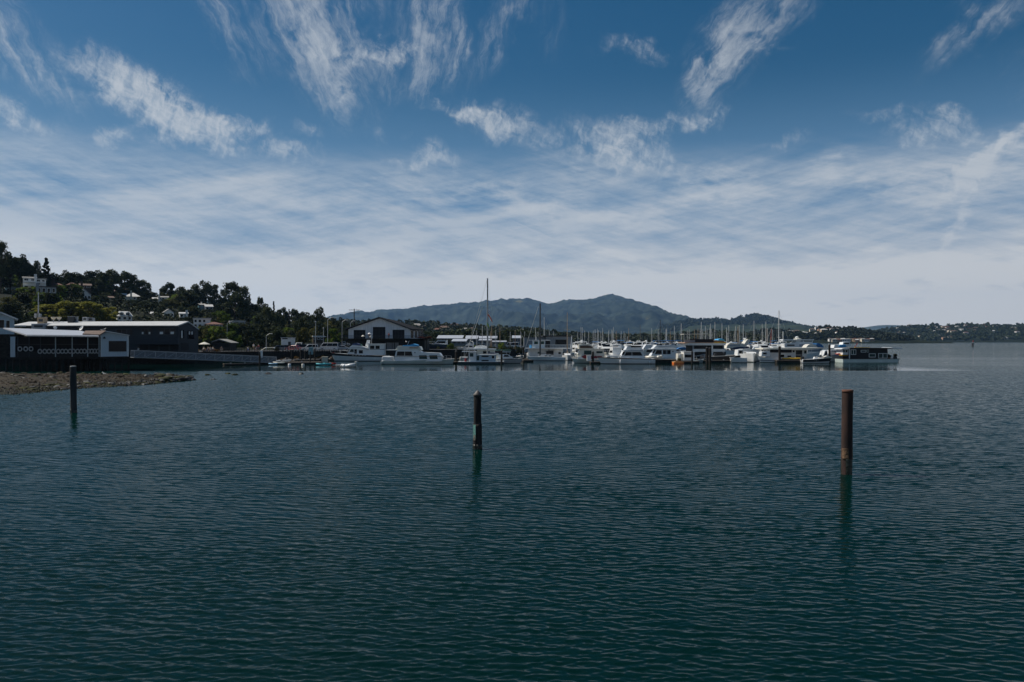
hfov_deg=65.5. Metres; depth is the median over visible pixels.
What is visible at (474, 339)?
boat shed
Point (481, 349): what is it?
motor yacht
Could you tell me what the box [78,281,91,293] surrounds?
house
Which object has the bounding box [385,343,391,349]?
door
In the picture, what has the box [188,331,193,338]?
window
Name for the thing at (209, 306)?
house
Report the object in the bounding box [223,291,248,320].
cypress tree
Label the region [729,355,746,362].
speedboat
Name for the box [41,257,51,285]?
conifer tree
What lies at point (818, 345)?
canopy boat
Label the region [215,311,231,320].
broadleaf tree
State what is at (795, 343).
motor yacht
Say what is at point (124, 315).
house
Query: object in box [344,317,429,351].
boathouse
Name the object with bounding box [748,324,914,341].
woodland
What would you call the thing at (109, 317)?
broadleaf tree
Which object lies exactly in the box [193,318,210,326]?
house
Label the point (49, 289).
house
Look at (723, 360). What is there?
floating dock
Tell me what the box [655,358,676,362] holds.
floating dock
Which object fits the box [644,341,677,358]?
sedan cruiser
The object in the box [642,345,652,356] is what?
flybridge cruiser
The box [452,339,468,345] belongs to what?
boat shed
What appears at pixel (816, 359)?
skiff
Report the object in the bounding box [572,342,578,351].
motor cruiser
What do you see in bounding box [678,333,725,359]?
houseboat
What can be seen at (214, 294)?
eucalyptus tree
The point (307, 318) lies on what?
eucalyptus tree
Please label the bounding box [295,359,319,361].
floating dock
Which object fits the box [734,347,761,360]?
cabin cruiser
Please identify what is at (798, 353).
sliding door
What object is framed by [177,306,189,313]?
cypress tree
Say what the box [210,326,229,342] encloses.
broadleaf tree
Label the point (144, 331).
window
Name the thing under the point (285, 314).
cypress tree
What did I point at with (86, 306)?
broadleaf tree
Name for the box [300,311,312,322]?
cypress tree
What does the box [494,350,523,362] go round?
motor cruiser
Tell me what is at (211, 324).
house
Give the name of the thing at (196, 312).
cypress tree
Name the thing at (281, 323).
cypress tree
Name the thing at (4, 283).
cypress tree
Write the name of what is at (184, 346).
door
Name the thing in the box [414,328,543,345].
woodland
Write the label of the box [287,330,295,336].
eucalyptus tree
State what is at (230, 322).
house
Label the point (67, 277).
tree
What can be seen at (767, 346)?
motor cruiser
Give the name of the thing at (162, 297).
house
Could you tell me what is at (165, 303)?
eucalyptus tree
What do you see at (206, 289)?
eucalyptus tree
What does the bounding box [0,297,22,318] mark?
broadleaf tree
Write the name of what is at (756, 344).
motor cruiser
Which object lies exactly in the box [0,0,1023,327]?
sky
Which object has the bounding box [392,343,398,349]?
door
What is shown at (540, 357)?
sailboat
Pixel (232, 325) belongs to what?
broadleaf tree
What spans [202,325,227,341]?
broadleaf tree
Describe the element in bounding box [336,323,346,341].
cypress tree
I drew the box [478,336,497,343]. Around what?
boat shed
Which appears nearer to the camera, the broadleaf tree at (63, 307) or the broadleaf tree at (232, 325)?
the broadleaf tree at (63, 307)
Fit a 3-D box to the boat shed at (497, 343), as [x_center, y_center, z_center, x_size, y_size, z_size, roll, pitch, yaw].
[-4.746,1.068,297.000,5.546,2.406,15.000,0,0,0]
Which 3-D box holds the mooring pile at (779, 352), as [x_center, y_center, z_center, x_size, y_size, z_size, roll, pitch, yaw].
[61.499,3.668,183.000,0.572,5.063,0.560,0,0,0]
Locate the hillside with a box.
[0,283,527,355]
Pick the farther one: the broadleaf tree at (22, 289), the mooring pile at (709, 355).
the broadleaf tree at (22, 289)
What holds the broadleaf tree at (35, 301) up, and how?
on the hillside
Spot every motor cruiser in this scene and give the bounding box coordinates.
[429,338,450,348]
[457,341,473,348]
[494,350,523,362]
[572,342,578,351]
[575,340,586,357]
[601,342,610,356]
[609,343,621,357]
[610,341,624,349]
[632,341,645,355]
[643,340,655,355]
[663,340,682,350]
[669,340,685,350]
[740,351,757,361]
[754,340,766,346]
[758,343,768,356]
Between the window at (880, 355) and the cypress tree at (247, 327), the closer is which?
the window at (880, 355)
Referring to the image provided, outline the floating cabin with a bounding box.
[676,351,693,360]
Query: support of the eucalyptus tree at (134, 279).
on the hillside
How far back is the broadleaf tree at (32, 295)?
269.09 m
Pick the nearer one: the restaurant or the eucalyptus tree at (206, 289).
the restaurant
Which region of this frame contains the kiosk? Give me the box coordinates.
[280,337,295,344]
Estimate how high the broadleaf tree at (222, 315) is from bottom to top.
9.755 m
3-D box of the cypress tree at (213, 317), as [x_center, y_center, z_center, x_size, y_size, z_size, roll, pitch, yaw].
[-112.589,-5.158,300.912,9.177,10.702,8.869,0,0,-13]
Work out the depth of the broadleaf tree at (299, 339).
257.78 m
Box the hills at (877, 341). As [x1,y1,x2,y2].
[779,330,951,342]
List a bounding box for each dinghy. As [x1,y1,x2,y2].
[340,361,356,366]
[645,355,662,358]
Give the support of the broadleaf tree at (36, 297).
on the hillside
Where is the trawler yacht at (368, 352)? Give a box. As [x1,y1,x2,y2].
[331,333,389,360]
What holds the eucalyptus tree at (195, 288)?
on the hillside
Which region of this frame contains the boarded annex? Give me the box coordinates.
[83,330,129,370]
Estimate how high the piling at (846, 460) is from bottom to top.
4.677 m
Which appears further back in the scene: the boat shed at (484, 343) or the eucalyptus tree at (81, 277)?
the eucalyptus tree at (81, 277)
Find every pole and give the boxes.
[34,292,42,317]
[288,309,289,327]
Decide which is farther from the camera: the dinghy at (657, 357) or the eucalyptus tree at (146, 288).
the eucalyptus tree at (146, 288)
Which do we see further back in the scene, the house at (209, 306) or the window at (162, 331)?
the house at (209, 306)
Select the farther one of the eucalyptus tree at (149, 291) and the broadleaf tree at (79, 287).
the eucalyptus tree at (149, 291)
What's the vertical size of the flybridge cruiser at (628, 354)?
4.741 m
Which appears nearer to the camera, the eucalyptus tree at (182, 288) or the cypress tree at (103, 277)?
the cypress tree at (103, 277)
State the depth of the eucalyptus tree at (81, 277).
398.92 m
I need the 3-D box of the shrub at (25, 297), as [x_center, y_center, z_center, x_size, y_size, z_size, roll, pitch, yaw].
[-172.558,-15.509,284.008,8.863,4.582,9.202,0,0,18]
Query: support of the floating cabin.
on the bay water at (983, 355)
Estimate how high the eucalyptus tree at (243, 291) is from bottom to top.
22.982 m
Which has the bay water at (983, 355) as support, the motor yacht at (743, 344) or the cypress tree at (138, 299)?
the motor yacht at (743, 344)
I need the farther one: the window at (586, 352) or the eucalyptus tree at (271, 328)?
the eucalyptus tree at (271, 328)
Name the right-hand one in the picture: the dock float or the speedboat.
the dock float
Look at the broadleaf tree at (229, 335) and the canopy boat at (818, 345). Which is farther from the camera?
the broadleaf tree at (229, 335)
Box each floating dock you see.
[223,362,258,365]
[252,361,321,364]
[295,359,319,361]
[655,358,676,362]
[672,361,699,362]
[698,359,730,361]
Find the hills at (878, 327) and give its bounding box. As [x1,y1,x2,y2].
[864,325,900,329]
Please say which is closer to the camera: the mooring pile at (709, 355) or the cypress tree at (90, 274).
the mooring pile at (709, 355)
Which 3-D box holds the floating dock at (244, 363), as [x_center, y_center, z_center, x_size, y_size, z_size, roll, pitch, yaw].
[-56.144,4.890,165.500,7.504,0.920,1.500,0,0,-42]
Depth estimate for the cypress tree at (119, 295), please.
405.92 m
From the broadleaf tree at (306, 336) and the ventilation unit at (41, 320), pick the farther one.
the broadleaf tree at (306, 336)
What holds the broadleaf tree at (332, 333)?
on the hillside
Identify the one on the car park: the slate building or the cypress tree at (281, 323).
the slate building
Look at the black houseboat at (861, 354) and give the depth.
186.11 m
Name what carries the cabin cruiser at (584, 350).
on the bay water at (983, 355)
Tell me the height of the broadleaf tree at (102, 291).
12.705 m
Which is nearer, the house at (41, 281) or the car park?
the car park
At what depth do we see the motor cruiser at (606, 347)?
238.97 m
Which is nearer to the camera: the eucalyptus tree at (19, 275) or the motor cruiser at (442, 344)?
the motor cruiser at (442, 344)
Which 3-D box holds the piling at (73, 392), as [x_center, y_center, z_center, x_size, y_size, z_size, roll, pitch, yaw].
[-30.501,4.110,55.393,0.467,4.779,0.453,-1,0,0]
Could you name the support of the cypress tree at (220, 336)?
on the hillside
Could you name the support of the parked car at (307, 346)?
on the promenade
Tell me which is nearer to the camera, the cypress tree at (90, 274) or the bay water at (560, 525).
the bay water at (560, 525)
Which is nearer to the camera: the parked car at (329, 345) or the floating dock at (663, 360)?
the floating dock at (663, 360)
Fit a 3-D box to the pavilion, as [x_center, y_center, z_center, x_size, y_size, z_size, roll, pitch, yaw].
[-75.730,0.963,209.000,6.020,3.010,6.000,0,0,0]
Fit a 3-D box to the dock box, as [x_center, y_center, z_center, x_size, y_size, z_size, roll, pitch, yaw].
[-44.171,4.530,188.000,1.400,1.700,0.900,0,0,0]
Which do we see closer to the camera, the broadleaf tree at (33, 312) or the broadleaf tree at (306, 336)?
the broadleaf tree at (33, 312)
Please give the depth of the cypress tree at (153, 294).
532.64 m
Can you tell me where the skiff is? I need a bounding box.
[800,356,831,362]
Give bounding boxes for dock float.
[775,360,799,362]
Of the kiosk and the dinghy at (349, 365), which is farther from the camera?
the kiosk
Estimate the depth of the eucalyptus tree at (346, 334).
310.42 m
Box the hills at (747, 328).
[636,317,811,334]
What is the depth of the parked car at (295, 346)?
216.26 m
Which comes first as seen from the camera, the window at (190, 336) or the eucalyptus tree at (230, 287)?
the window at (190, 336)
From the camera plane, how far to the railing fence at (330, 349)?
206.66 m
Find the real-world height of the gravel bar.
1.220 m
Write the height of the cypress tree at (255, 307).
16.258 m
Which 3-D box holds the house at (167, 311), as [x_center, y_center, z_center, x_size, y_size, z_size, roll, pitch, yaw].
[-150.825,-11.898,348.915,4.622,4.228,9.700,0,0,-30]
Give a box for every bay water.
[0,369,1023,681]
[1,342,1023,368]
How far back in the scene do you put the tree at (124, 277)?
448.40 m
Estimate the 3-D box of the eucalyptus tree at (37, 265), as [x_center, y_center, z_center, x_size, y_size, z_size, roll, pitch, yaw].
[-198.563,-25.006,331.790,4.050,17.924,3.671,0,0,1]
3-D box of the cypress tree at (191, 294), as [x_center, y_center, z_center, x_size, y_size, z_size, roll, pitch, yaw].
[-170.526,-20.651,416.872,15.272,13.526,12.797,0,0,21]
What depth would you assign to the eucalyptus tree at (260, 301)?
429.40 m
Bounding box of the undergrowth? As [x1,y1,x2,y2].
[0,282,349,348]
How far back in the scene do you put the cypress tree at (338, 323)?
352.05 m
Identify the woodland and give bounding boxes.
[336,318,775,343]
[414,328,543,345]
[658,313,818,331]
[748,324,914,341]
[877,322,1023,340]
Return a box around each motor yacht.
[460,344,497,360]
[724,338,749,354]
[776,336,819,352]
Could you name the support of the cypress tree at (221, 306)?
on the hillside
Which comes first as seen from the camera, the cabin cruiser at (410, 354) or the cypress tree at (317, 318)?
the cabin cruiser at (410, 354)
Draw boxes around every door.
[181,343,188,349]
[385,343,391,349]
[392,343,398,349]
[795,350,801,357]
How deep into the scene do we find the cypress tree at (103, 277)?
429.48 m
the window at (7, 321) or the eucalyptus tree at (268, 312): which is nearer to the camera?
the window at (7, 321)
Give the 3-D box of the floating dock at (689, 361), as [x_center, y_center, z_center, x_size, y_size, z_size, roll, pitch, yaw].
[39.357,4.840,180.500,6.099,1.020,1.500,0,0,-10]
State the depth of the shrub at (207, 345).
204.49 m
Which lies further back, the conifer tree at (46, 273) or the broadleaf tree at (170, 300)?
the broadleaf tree at (170, 300)
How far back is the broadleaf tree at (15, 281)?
351.31 m
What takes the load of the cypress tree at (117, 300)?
on the hillside
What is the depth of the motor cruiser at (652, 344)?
256.99 m
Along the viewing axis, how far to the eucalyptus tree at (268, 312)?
317.75 m
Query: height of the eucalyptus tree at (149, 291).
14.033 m
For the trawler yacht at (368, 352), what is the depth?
196.64 m
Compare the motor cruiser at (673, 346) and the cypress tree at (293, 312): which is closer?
the motor cruiser at (673, 346)
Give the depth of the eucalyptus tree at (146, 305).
345.43 m
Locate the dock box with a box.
[322,357,327,361]
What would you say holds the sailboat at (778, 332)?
on the bay water at (983, 355)
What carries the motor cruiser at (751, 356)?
on the bay water at (983, 355)
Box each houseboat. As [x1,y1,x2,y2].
[458,351,503,363]
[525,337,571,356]
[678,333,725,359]
[755,347,821,359]
[834,343,902,361]
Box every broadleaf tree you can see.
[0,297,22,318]
[2,275,21,288]
[13,287,28,296]
[29,292,40,305]
[29,311,43,316]
[32,291,45,307]
[32,304,70,316]
[33,294,44,309]
[49,300,85,321]
[56,284,67,295]
[71,284,82,295]
[71,301,106,321]
[86,307,119,320]
[99,281,112,293]
[165,299,176,305]
[169,300,180,307]
[187,305,195,314]
[198,325,210,345]
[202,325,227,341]
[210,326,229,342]
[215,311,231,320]
[217,311,228,323]
[226,323,240,338]
[226,331,242,347]
[283,327,296,342]
[295,331,301,344]
[299,327,310,343]
[308,321,338,342]
[325,328,342,342]
[498,342,504,348]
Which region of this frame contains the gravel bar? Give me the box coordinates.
[0,373,158,393]
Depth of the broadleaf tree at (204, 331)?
246.68 m
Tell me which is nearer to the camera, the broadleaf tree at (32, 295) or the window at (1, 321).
the window at (1, 321)
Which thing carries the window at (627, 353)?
in the flybridge cruiser at (628, 354)
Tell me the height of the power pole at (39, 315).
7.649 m
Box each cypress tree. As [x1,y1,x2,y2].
[0,264,12,287]
[0,301,23,321]
[45,292,59,312]
[51,273,59,283]
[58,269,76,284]
[82,278,95,293]
[84,270,100,289]
[93,270,112,293]
[105,268,123,295]
[111,298,122,306]
[114,293,125,299]
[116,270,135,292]
[134,296,148,302]
[148,291,157,299]
[148,298,158,304]
[157,305,164,311]
[159,282,176,294]
[174,289,198,307]
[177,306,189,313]
[191,308,200,315]
[198,325,205,343]
[206,314,225,325]
[214,297,227,312]
[217,333,225,342]
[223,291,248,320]
[234,322,244,340]
[237,323,255,346]
[239,328,252,346]
[245,301,259,322]
[251,325,269,349]
[268,328,287,346]
[275,313,284,327]
[276,307,288,322]
[290,308,301,320]
[293,318,308,341]
[295,313,300,320]
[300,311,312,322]
[305,322,311,332]
[310,315,323,335]
[319,324,336,342]
[332,321,340,327]
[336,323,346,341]
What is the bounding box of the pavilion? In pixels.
[211,339,238,350]
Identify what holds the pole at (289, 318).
on the hillside
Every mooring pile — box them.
[706,347,707,362]
[709,348,710,362]
[778,346,780,359]
[828,344,830,362]
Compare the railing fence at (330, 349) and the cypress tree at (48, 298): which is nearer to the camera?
the railing fence at (330, 349)
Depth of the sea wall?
198.45 m
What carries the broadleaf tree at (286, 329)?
on the hillside
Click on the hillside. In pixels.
(2, 295)
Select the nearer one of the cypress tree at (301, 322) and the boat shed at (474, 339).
the cypress tree at (301, 322)
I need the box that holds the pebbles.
[0,372,173,390]
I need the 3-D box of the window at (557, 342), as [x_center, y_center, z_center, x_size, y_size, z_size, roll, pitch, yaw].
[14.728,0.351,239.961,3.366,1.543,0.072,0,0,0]
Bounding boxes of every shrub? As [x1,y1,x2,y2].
[15,291,30,301]
[17,292,32,302]
[59,287,75,298]
[72,290,86,301]
[203,338,214,349]
[515,347,522,353]
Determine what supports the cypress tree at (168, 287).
on the hillside
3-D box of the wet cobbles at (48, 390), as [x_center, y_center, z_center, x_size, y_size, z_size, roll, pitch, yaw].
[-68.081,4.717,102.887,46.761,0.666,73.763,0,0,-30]
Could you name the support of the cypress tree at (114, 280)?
on the hillside
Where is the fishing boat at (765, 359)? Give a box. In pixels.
[757,349,777,362]
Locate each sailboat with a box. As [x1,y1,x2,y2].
[462,278,495,360]
[525,303,565,360]
[562,323,571,359]
[766,311,786,347]
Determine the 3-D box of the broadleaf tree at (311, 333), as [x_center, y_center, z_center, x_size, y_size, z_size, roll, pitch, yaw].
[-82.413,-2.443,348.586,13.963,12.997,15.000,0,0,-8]
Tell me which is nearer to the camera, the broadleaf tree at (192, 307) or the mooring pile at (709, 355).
the mooring pile at (709, 355)
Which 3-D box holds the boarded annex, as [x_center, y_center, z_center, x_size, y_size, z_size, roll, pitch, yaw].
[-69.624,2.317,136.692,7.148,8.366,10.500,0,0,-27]
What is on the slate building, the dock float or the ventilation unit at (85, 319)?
the ventilation unit at (85, 319)
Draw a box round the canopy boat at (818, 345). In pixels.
[802,343,823,358]
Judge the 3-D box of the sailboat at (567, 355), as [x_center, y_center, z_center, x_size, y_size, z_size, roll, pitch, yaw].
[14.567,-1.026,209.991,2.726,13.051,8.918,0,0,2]
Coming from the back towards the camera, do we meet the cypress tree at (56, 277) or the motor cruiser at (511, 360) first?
the cypress tree at (56, 277)
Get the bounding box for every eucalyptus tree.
[0,240,8,293]
[4,251,23,290]
[15,254,28,286]
[22,260,36,276]
[32,260,41,277]
[72,272,88,283]
[93,279,107,292]
[97,295,108,300]
[125,274,143,295]
[136,279,149,295]
[141,303,150,308]
[144,282,151,300]
[162,301,169,306]
[174,286,185,293]
[190,283,202,301]
[196,280,212,303]
[208,284,220,308]
[217,289,226,304]
[222,281,239,309]
[236,286,250,308]
[252,314,264,330]
[256,296,263,308]
[261,307,276,343]
[265,325,282,340]
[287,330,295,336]
[303,314,314,328]
[311,307,324,323]
[313,321,326,335]
[342,326,351,346]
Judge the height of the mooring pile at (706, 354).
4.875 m
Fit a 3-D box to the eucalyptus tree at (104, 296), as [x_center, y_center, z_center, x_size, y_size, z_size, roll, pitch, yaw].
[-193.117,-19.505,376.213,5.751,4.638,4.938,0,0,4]
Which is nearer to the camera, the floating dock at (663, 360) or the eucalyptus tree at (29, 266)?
the floating dock at (663, 360)
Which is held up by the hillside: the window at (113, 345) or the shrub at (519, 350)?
the shrub at (519, 350)
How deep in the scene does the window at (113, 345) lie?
133.13 m
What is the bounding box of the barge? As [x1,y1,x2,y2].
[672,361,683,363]
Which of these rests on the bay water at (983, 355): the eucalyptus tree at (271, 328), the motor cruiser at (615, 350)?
the motor cruiser at (615, 350)
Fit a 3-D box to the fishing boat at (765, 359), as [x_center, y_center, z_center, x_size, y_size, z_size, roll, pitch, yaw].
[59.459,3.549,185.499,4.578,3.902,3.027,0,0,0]
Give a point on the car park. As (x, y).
(321, 350)
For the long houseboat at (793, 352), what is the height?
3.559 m
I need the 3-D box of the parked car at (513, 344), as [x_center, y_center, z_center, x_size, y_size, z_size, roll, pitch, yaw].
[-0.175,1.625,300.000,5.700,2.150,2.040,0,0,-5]
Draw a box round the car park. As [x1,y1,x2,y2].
[200,349,456,351]
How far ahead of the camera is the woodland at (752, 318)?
5336.35 m
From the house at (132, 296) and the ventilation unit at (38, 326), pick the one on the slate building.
the ventilation unit at (38, 326)
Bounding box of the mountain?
[327,294,694,334]
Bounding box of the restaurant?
[0,328,109,370]
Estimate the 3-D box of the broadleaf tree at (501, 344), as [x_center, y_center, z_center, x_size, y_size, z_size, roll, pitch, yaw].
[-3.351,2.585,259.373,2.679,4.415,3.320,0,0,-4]
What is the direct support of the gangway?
on the floating dock at (287, 363)
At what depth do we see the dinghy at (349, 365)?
151.36 m
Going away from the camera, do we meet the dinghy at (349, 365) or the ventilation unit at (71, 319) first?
the dinghy at (349, 365)
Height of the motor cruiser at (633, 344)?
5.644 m
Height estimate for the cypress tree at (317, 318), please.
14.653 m
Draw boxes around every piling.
[70,366,76,412]
[472,390,481,449]
[840,389,853,474]
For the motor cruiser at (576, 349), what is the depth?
229.51 m
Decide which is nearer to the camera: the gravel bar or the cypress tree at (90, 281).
the gravel bar
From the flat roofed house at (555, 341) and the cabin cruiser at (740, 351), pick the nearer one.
the cabin cruiser at (740, 351)
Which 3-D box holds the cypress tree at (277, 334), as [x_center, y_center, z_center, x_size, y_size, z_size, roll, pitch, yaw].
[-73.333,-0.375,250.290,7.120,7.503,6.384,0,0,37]
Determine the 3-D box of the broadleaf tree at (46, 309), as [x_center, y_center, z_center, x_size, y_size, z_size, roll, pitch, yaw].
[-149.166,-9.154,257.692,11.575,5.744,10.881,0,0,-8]
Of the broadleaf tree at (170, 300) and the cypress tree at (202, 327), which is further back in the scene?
the broadleaf tree at (170, 300)
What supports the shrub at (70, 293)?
on the hillside
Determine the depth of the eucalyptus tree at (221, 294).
508.57 m
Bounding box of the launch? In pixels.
[708,353,734,359]
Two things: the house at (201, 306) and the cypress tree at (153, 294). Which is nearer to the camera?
the house at (201, 306)
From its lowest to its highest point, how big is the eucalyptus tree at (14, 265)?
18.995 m
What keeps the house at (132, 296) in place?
on the hillside
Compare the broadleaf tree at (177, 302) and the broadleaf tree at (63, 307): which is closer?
the broadleaf tree at (63, 307)
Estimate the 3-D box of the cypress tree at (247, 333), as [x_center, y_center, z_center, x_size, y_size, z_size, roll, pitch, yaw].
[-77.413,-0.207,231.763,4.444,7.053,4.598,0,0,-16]
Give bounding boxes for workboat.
[831,342,849,355]
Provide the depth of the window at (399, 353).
170.44 m
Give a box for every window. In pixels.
[0,320,3,327]
[6,320,9,327]
[108,340,126,351]
[116,329,131,334]
[141,328,151,334]
[159,328,174,334]
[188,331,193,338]
[397,351,412,355]
[555,340,565,344]
[584,350,590,354]
[624,352,641,355]
[878,353,886,357]
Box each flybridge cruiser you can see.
[597,345,654,363]
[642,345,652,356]
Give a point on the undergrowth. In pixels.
(122, 306)
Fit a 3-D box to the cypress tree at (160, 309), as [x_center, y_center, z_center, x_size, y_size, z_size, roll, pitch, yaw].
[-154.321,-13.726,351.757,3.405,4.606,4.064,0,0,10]
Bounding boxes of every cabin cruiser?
[381,342,453,363]
[572,344,603,362]
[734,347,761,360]
[819,350,842,361]
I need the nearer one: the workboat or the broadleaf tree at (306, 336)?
the workboat
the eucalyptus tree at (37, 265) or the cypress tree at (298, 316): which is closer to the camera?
the eucalyptus tree at (37, 265)
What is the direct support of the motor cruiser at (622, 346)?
on the bay water at (983, 355)
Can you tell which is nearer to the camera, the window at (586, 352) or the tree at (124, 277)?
the window at (586, 352)
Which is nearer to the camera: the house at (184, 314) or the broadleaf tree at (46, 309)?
the broadleaf tree at (46, 309)
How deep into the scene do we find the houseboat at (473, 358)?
173.36 m
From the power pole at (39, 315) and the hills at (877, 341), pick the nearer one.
the power pole at (39, 315)
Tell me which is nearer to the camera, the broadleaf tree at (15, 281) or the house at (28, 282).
the house at (28, 282)
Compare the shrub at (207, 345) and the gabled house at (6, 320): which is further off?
the shrub at (207, 345)
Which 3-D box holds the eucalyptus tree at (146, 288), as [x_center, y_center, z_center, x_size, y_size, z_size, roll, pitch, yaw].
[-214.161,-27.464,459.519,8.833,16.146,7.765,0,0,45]
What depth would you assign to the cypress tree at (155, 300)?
405.40 m
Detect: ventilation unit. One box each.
[31,324,47,328]
[37,317,47,323]
[67,316,74,322]
[82,317,88,321]
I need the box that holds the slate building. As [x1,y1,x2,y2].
[14,321,198,354]
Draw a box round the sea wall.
[0,349,514,366]
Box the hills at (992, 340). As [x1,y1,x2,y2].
[881,324,1023,341]
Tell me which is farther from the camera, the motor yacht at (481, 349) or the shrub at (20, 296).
the shrub at (20, 296)
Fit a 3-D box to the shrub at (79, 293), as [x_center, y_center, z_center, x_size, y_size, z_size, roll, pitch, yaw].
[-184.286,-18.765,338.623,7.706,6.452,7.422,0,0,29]
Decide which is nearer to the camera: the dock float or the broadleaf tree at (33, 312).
the dock float
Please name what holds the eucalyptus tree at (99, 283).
on the hillside
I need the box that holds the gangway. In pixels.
[130,350,276,362]
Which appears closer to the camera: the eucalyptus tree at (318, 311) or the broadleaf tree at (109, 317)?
the broadleaf tree at (109, 317)
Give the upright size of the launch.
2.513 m
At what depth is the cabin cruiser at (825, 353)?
190.40 m
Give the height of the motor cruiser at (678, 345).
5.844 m
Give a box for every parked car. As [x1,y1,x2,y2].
[286,345,301,350]
[302,344,318,350]
[319,343,339,349]
[339,345,349,349]
[506,342,518,346]
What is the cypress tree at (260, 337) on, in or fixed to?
on the hillside
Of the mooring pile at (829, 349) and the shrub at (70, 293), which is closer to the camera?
the mooring pile at (829, 349)
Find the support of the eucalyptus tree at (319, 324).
on the hillside
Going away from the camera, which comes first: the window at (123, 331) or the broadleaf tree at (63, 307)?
the window at (123, 331)
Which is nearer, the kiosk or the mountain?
the kiosk
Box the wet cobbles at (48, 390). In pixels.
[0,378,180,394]
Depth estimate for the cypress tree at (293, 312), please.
518.36 m
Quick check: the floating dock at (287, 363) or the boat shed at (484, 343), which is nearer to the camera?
the floating dock at (287, 363)
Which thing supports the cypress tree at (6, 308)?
on the hillside
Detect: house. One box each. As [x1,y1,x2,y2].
[0,312,17,333]
[22,274,36,289]
[36,283,56,299]
[37,278,46,285]
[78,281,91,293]
[82,289,91,299]
[117,311,132,320]
[125,290,140,300]
[158,294,168,301]
[162,309,174,316]
[178,310,188,318]
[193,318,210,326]
[198,303,204,309]
[204,304,213,308]
[204,322,223,326]
[229,321,245,323]
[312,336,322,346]
[524,336,571,356]
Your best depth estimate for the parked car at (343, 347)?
221.20 m
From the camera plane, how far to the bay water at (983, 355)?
169.55 m
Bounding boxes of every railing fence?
[209,347,278,352]
[279,347,341,351]
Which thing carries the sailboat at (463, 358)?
on the bay water at (983, 355)
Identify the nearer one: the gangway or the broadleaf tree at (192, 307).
the gangway
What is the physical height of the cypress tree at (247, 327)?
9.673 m
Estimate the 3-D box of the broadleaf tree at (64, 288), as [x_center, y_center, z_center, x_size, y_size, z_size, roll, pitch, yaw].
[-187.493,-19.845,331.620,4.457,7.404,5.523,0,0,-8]
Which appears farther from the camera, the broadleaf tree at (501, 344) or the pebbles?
the broadleaf tree at (501, 344)
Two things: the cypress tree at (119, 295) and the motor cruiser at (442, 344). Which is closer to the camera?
the motor cruiser at (442, 344)
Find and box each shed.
[436,335,463,342]
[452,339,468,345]
[465,335,478,344]
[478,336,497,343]
[478,339,492,345]
[491,341,506,346]
[512,335,520,343]
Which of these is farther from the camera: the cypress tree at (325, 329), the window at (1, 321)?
the cypress tree at (325, 329)
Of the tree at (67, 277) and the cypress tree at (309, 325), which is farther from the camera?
the cypress tree at (309, 325)
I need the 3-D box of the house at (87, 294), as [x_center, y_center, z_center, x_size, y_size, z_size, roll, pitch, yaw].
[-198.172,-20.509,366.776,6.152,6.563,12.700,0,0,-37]
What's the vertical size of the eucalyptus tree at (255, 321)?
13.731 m
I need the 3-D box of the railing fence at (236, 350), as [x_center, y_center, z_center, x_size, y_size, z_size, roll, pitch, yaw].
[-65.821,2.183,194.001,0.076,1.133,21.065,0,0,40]
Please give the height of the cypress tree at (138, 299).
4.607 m
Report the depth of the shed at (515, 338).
330.00 m
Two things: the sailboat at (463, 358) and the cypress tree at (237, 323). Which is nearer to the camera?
the sailboat at (463, 358)

